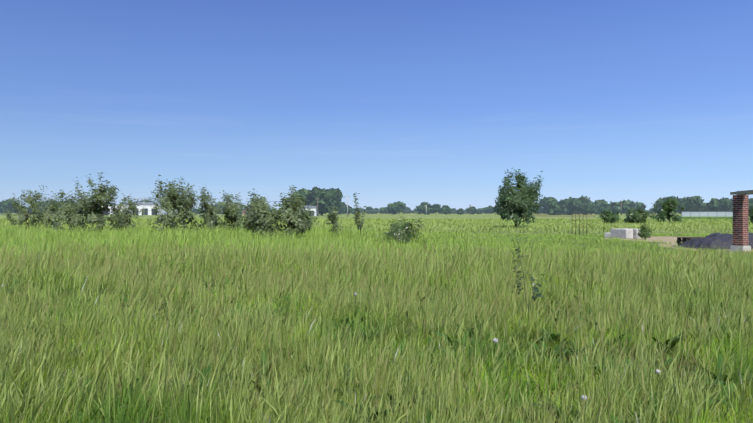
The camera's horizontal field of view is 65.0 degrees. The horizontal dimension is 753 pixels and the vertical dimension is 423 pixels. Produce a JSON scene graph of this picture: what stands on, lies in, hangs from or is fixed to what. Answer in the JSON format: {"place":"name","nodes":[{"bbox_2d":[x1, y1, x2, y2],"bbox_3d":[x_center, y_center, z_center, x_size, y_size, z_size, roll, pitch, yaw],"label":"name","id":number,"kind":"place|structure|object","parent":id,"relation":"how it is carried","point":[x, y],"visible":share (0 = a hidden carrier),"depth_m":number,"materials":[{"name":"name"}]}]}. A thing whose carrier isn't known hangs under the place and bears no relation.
{"place":"outdoors","nodes":[
{"label":"outdoors","id":0,"kind":"place"},
{"bbox_2d":[102,205,121,214],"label":"warehouse","id":1,"kind":"structure","parent":0,"point":[110,210],"depth_m":273.00,"materials":[{"name":"grey"}]},
{"bbox_2d":[122,202,176,214],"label":"white warehouse","id":2,"kind":"structure","parent":0,"point":[149,206],"depth_m":264.59,"materials":[{"name":"grey"}]},
{"bbox_2d":[0,222,751,268],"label":"grass","id":3,"kind":"structure","parent":0,"point":[11,237],"depth_m":25.82,"materials":[{"name":"green plant"}]},
{"bbox_2d":[0,237,752,341],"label":"grass","id":4,"kind":"structure","parent":0,"point":[553,290],"depth_m":10.81,"materials":[{"name":"green plant"}]},
{"bbox_2d":[0,212,752,422],"bbox_3d":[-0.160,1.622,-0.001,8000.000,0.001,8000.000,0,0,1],"label":"ground","id":5,"kind":"structure","parent":0,"point":[436,215],"depth_m":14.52,"materials":[{"name":"green plant"}]},
{"bbox_2d":[3,185,47,227],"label":"tree","id":6,"kind":"object","parent":5,"relation":"on","point":[22,217],"visible":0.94,"depth_m":47.46,"materials":[{"name":"green plant"}]},
{"bbox_2d":[28,191,69,227],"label":"tree","id":7,"kind":"object","parent":5,"relation":"on","point":[54,214],"visible":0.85,"depth_m":46.44,"materials":[{"name":"green plant"}]},
{"bbox_2d":[52,189,89,229],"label":"tree","id":8,"kind":"object","parent":5,"relation":"on","point":[72,218],"visible":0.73,"depth_m":40.07,"materials":[{"name":"green plant"}]},
{"bbox_2d":[71,172,125,231],"bbox_3d":[-18.067,-0.572,38.530,3.247,4.403,2.727,0,0,-27],"label":"tree","id":9,"kind":"object","parent":5,"relation":"on","point":[93,214],"visible":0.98,"depth_m":38.25,"materials":[{"name":"green plant"}]},
{"bbox_2d":[108,193,142,231],"bbox_3d":[-16.826,0.214,39.391,2.328,2.833,2.099,0,0,1],"label":"bush","id":10,"kind":"object","parent":5,"relation":"on","point":[115,210],"visible":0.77,"depth_m":39.25,"materials":[{"name":"green plant"}]},
{"bbox_2d":[139,175,185,231],"bbox_3d":[-13.498,-0.370,37.360,2.855,4.014,2.566,0,0,1],"label":"tree","id":11,"kind":"object","parent":5,"relation":"on","point":[165,200],"visible":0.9,"depth_m":37.06,"materials":[{"name":"green plant"}]},
{"bbox_2d":[170,185,206,231],"bbox_3d":[-12.224,-0.103,37.945,2.524,3.468,2.453,0,0,-30],"label":"tree","id":12,"kind":"object","parent":5,"relation":"on","point":[184,205],"visible":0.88,"depth_m":37.52,"materials":[{"name":"green plant"}]},
{"bbox_2d":[199,186,229,230],"bbox_3d":[-10.928,-0.060,39.205,2.447,3.376,2.086,0,0,37],"label":"tree","id":13,"kind":"object","parent":5,"relation":"on","point":[210,216],"visible":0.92,"depth_m":38.73,"materials":[{"name":"green plant"}]},
{"bbox_2d":[217,190,244,230],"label":"bush","id":14,"kind":"object","parent":5,"relation":"on","point":[231,212],"visible":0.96,"depth_m":40.09,"materials":[{"name":"green plant"}]},
{"bbox_2d":[237,188,290,239],"bbox_3d":[-5.859,0.203,30.972,2.776,2.876,2.901,0,0,1],"label":"bush","id":15,"kind":"object","parent":5,"relation":"on","point":[255,219],"visible":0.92,"depth_m":30.56,"materials":[{"name":"green plant"}]},
{"bbox_2d":[267,187,316,237],"bbox_3d":[-4.545,0.102,31.555,2.715,3.080,2.626,0,0,-17],"label":"bush","id":16,"kind":"object","parent":5,"relation":"on","point":[297,219],"visible":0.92,"depth_m":31.13,"materials":[{"name":"green plant"}]},
{"bbox_2d":[299,206,318,215],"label":"white house","id":17,"kind":"structure","parent":5,"relation":"on","point":[313,208],"depth_m":215.61,"materials":[{"name":"grey paint"}]},
{"bbox_2d":[1,285,659,400],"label":"dandelions","id":18,"kind":"object","parent":5,"relation":"on","point":[657,371],"visible":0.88,"depth_m":4.56,"materials":[{"name":"white plant"}]},
{"bbox_2d":[325,206,342,233],"bbox_3d":[-2.520,0.609,36.128,1.286,2.043,1.285,0,0,1],"label":"bush","id":19,"kind":"object","parent":5,"relation":"on","point":[332,218],"visible":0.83,"depth_m":35.84,"materials":[{"name":"green plant"}]},
{"bbox_2d":[353,193,366,236],"bbox_3d":[-0.942,0.309,31.018,0.618,2.631,0.936,0,0,-37],"label":"tall sapling","id":20,"kind":"object","parent":5,"relation":"on","point":[358,222],"visible":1,"depth_m":30.97,"materials":[{"name":"green plant"}]},
{"bbox_2d":[0,237,752,422],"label":"dry grass stems","id":21,"kind":"object","parent":5,"relation":"on","point":[92,257],"visible":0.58,"depth_m":7.95,"materials":[{"name":"green plant"}]},
{"bbox_2d":[0,266,752,422],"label":"broadleaf weeds","id":22,"kind":"object","parent":5,"relation":"on","point":[720,363],"visible":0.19,"depth_m":6.23,"materials":[{"name":"green plant"}]},
{"bbox_2d":[0,216,752,235],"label":"crop field","id":23,"kind":"structure","parent":5,"relation":"on","point":[458,222],"depth_m":66.72,"materials":[{"name":"green plant"}]},
{"bbox_2d":[0,186,752,215],"bbox_3d":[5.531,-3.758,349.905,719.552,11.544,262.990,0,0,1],"label":"tree line","id":24,"kind":"object","parent":5,"relation":"on","point":[585,205],"visible":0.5,"depth_m":289.23,"materials":[{"name":"green plant"}]},
{"bbox_2d":[376,213,427,244],"bbox_3d":[1.193,0.858,28.129,2.413,1.584,1.923,0,0,-28],"label":"bush","id":25,"kind":"object","parent":5,"relation":"on","point":[402,231],"visible":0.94,"depth_m":27.65,"materials":[{"name":"green plant"}]},
{"bbox_2d":[95,196,732,215],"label":"utility poles","id":26,"kind":"object","parent":5,"relation":"on","point":[273,201],"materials":[{"name":"wood"}]},
{"bbox_2d":[492,168,544,227],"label":"tree","id":27,"kind":"object","parent":5,"relation":"on","point":[513,204],"visible":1,"depth_m":58.42,"materials":[{"name":"green plant"}]},
{"bbox_2d":[512,239,547,305],"bbox_3d":[2.217,0.982,8.724,0.285,1.281,0.550,0,0,-38],"label":"sapling","id":28,"kind":"object","parent":5,"relation":"on","point":[535,289],"visible":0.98,"depth_m":8.69,"materials":[{"name":"green plant"}]},
{"bbox_2d":[571,213,586,235],"bbox_3d":[13.623,0.853,39.678,1.034,1.538,0.328,0,0,9],"label":"rebar cage","id":29,"kind":"object","parent":5,"relation":"on","point":[579,222],"visible":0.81,"depth_m":39.57,"materials":[{"name":"brown metal"}]},
{"bbox_2d":[594,209,620,222],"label":"bush","id":30,"kind":"object","parent":5,"relation":"on","point":[609,216],"visible":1,"depth_m":78.68,"materials":[{"name":"green plant"}]},
{"bbox_2d":[624,207,652,222],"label":"bush","id":31,"kind":"object","parent":5,"relation":"on","point":[639,216],"visible":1,"depth_m":80.66,"materials":[{"name":"green plant"}]},
{"bbox_2d":[636,223,651,239],"bbox_3d":[15.418,1.118,34.139,1.058,1.021,1.011,0,0,1],"label":"shrub","id":32,"kind":"object","parent":5,"relation":"on","point":[644,233],"visible":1,"depth_m":34.06,"materials":[{"name":"green plant"}]},
{"bbox_2d":[604,236,702,242],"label":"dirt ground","id":33,"kind":"structure","parent":5,"relation":"on","point":[658,238],"depth_m":34.15,"materials":[{"name":"brown soil"}]},
{"bbox_2d":[605,228,641,238],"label":"foundation blocks","id":34,"kind":"object","parent":33,"relation":"on","point":[626,233],"depth_m":35.13,"materials":[{"name":"concrete"}]},
{"bbox_2d":[650,196,684,222],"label":"tree","id":35,"kind":"object","parent":5,"relation":"on","point":[669,207],"visible":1,"depth_m":83.12,"materials":[{"name":"green plant"}]},
{"bbox_2d":[658,240,752,254],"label":"sand pad","id":36,"kind":"object","parent":5,"relation":"on","point":[672,243],"depth_m":27.25,"materials":[{"name":"beige sand"}]},
{"bbox_2d":[676,237,708,245],"bbox_3d":[14.628,1.406,27.180,1.249,0.432,0.816,0,0,-11],"label":"pallet stack","id":37,"kind":"object","parent":36,"relation":"on","point":[679,240],"visible":0.4,"depth_m":27.09,"materials":[{"name":"brown wood"}]},
{"bbox_2d":[678,236,752,248],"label":"tarp pile","id":38,"kind":"object","parent":36,"relation":"on","point":[726,242],"visible":0.81,"depth_m":25.63,"materials":[{"name":"grey"}]},
{"bbox_2d":[706,232,752,238],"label":"tarp pile","id":39,"kind":"object","parent":36,"relation":"on","point":[718,235],"visible":0.25,"depth_m":29.95,"materials":[{"name":"grey"}]},
{"bbox_2d":[730,195,750,252],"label":"brick pillar","id":40,"kind":"structure","parent":36,"relation":"on","point":[740,217],"depth_m":22.72,"materials":[{"name":"brick"}]},
{"bbox_2d":[730,190,752,194],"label":"roof","id":41,"kind":"structure","parent":40,"relation":"on","point":[741,192],"depth_m":21.62,"materials":[{"name":"grey wood"}]},
{"bbox_2d":[681,211,732,216],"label":"fence","id":42,"kind":"object","parent":5,"relation":"on","point":[707,213],"visible":0.65,"depth_m":167.89,"materials":[{"name":"grey"}]},
{"bbox_2d":[749,201,752,223],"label":"tree","id":43,"kind":"object","parent":5,"relation":"on","point":[751,213],"visible":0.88,"depth_m":69.10,"materials":[{"name":"green plant"}]},
{"bbox_2d":[0,0,752,210],"label":"sky","id":44,"kind":"structure","parent":0,"point":[412,103],"materials":[{"name":"blue"}]},
{"bbox_2d":[496,214,597,216],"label":"mown field","id":45,"kind":"structure","parent":0,"point":[573,215],"depth_m":239.09,"materials":[{"name":"green plant"}]},
{"bbox_2d":[651,217,750,218],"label":"crop field","id":46,"kind":"structure","parent":0,"point":[703,217],"depth_m":159.39,"materials":[{"name":"green plant"}]}
]}

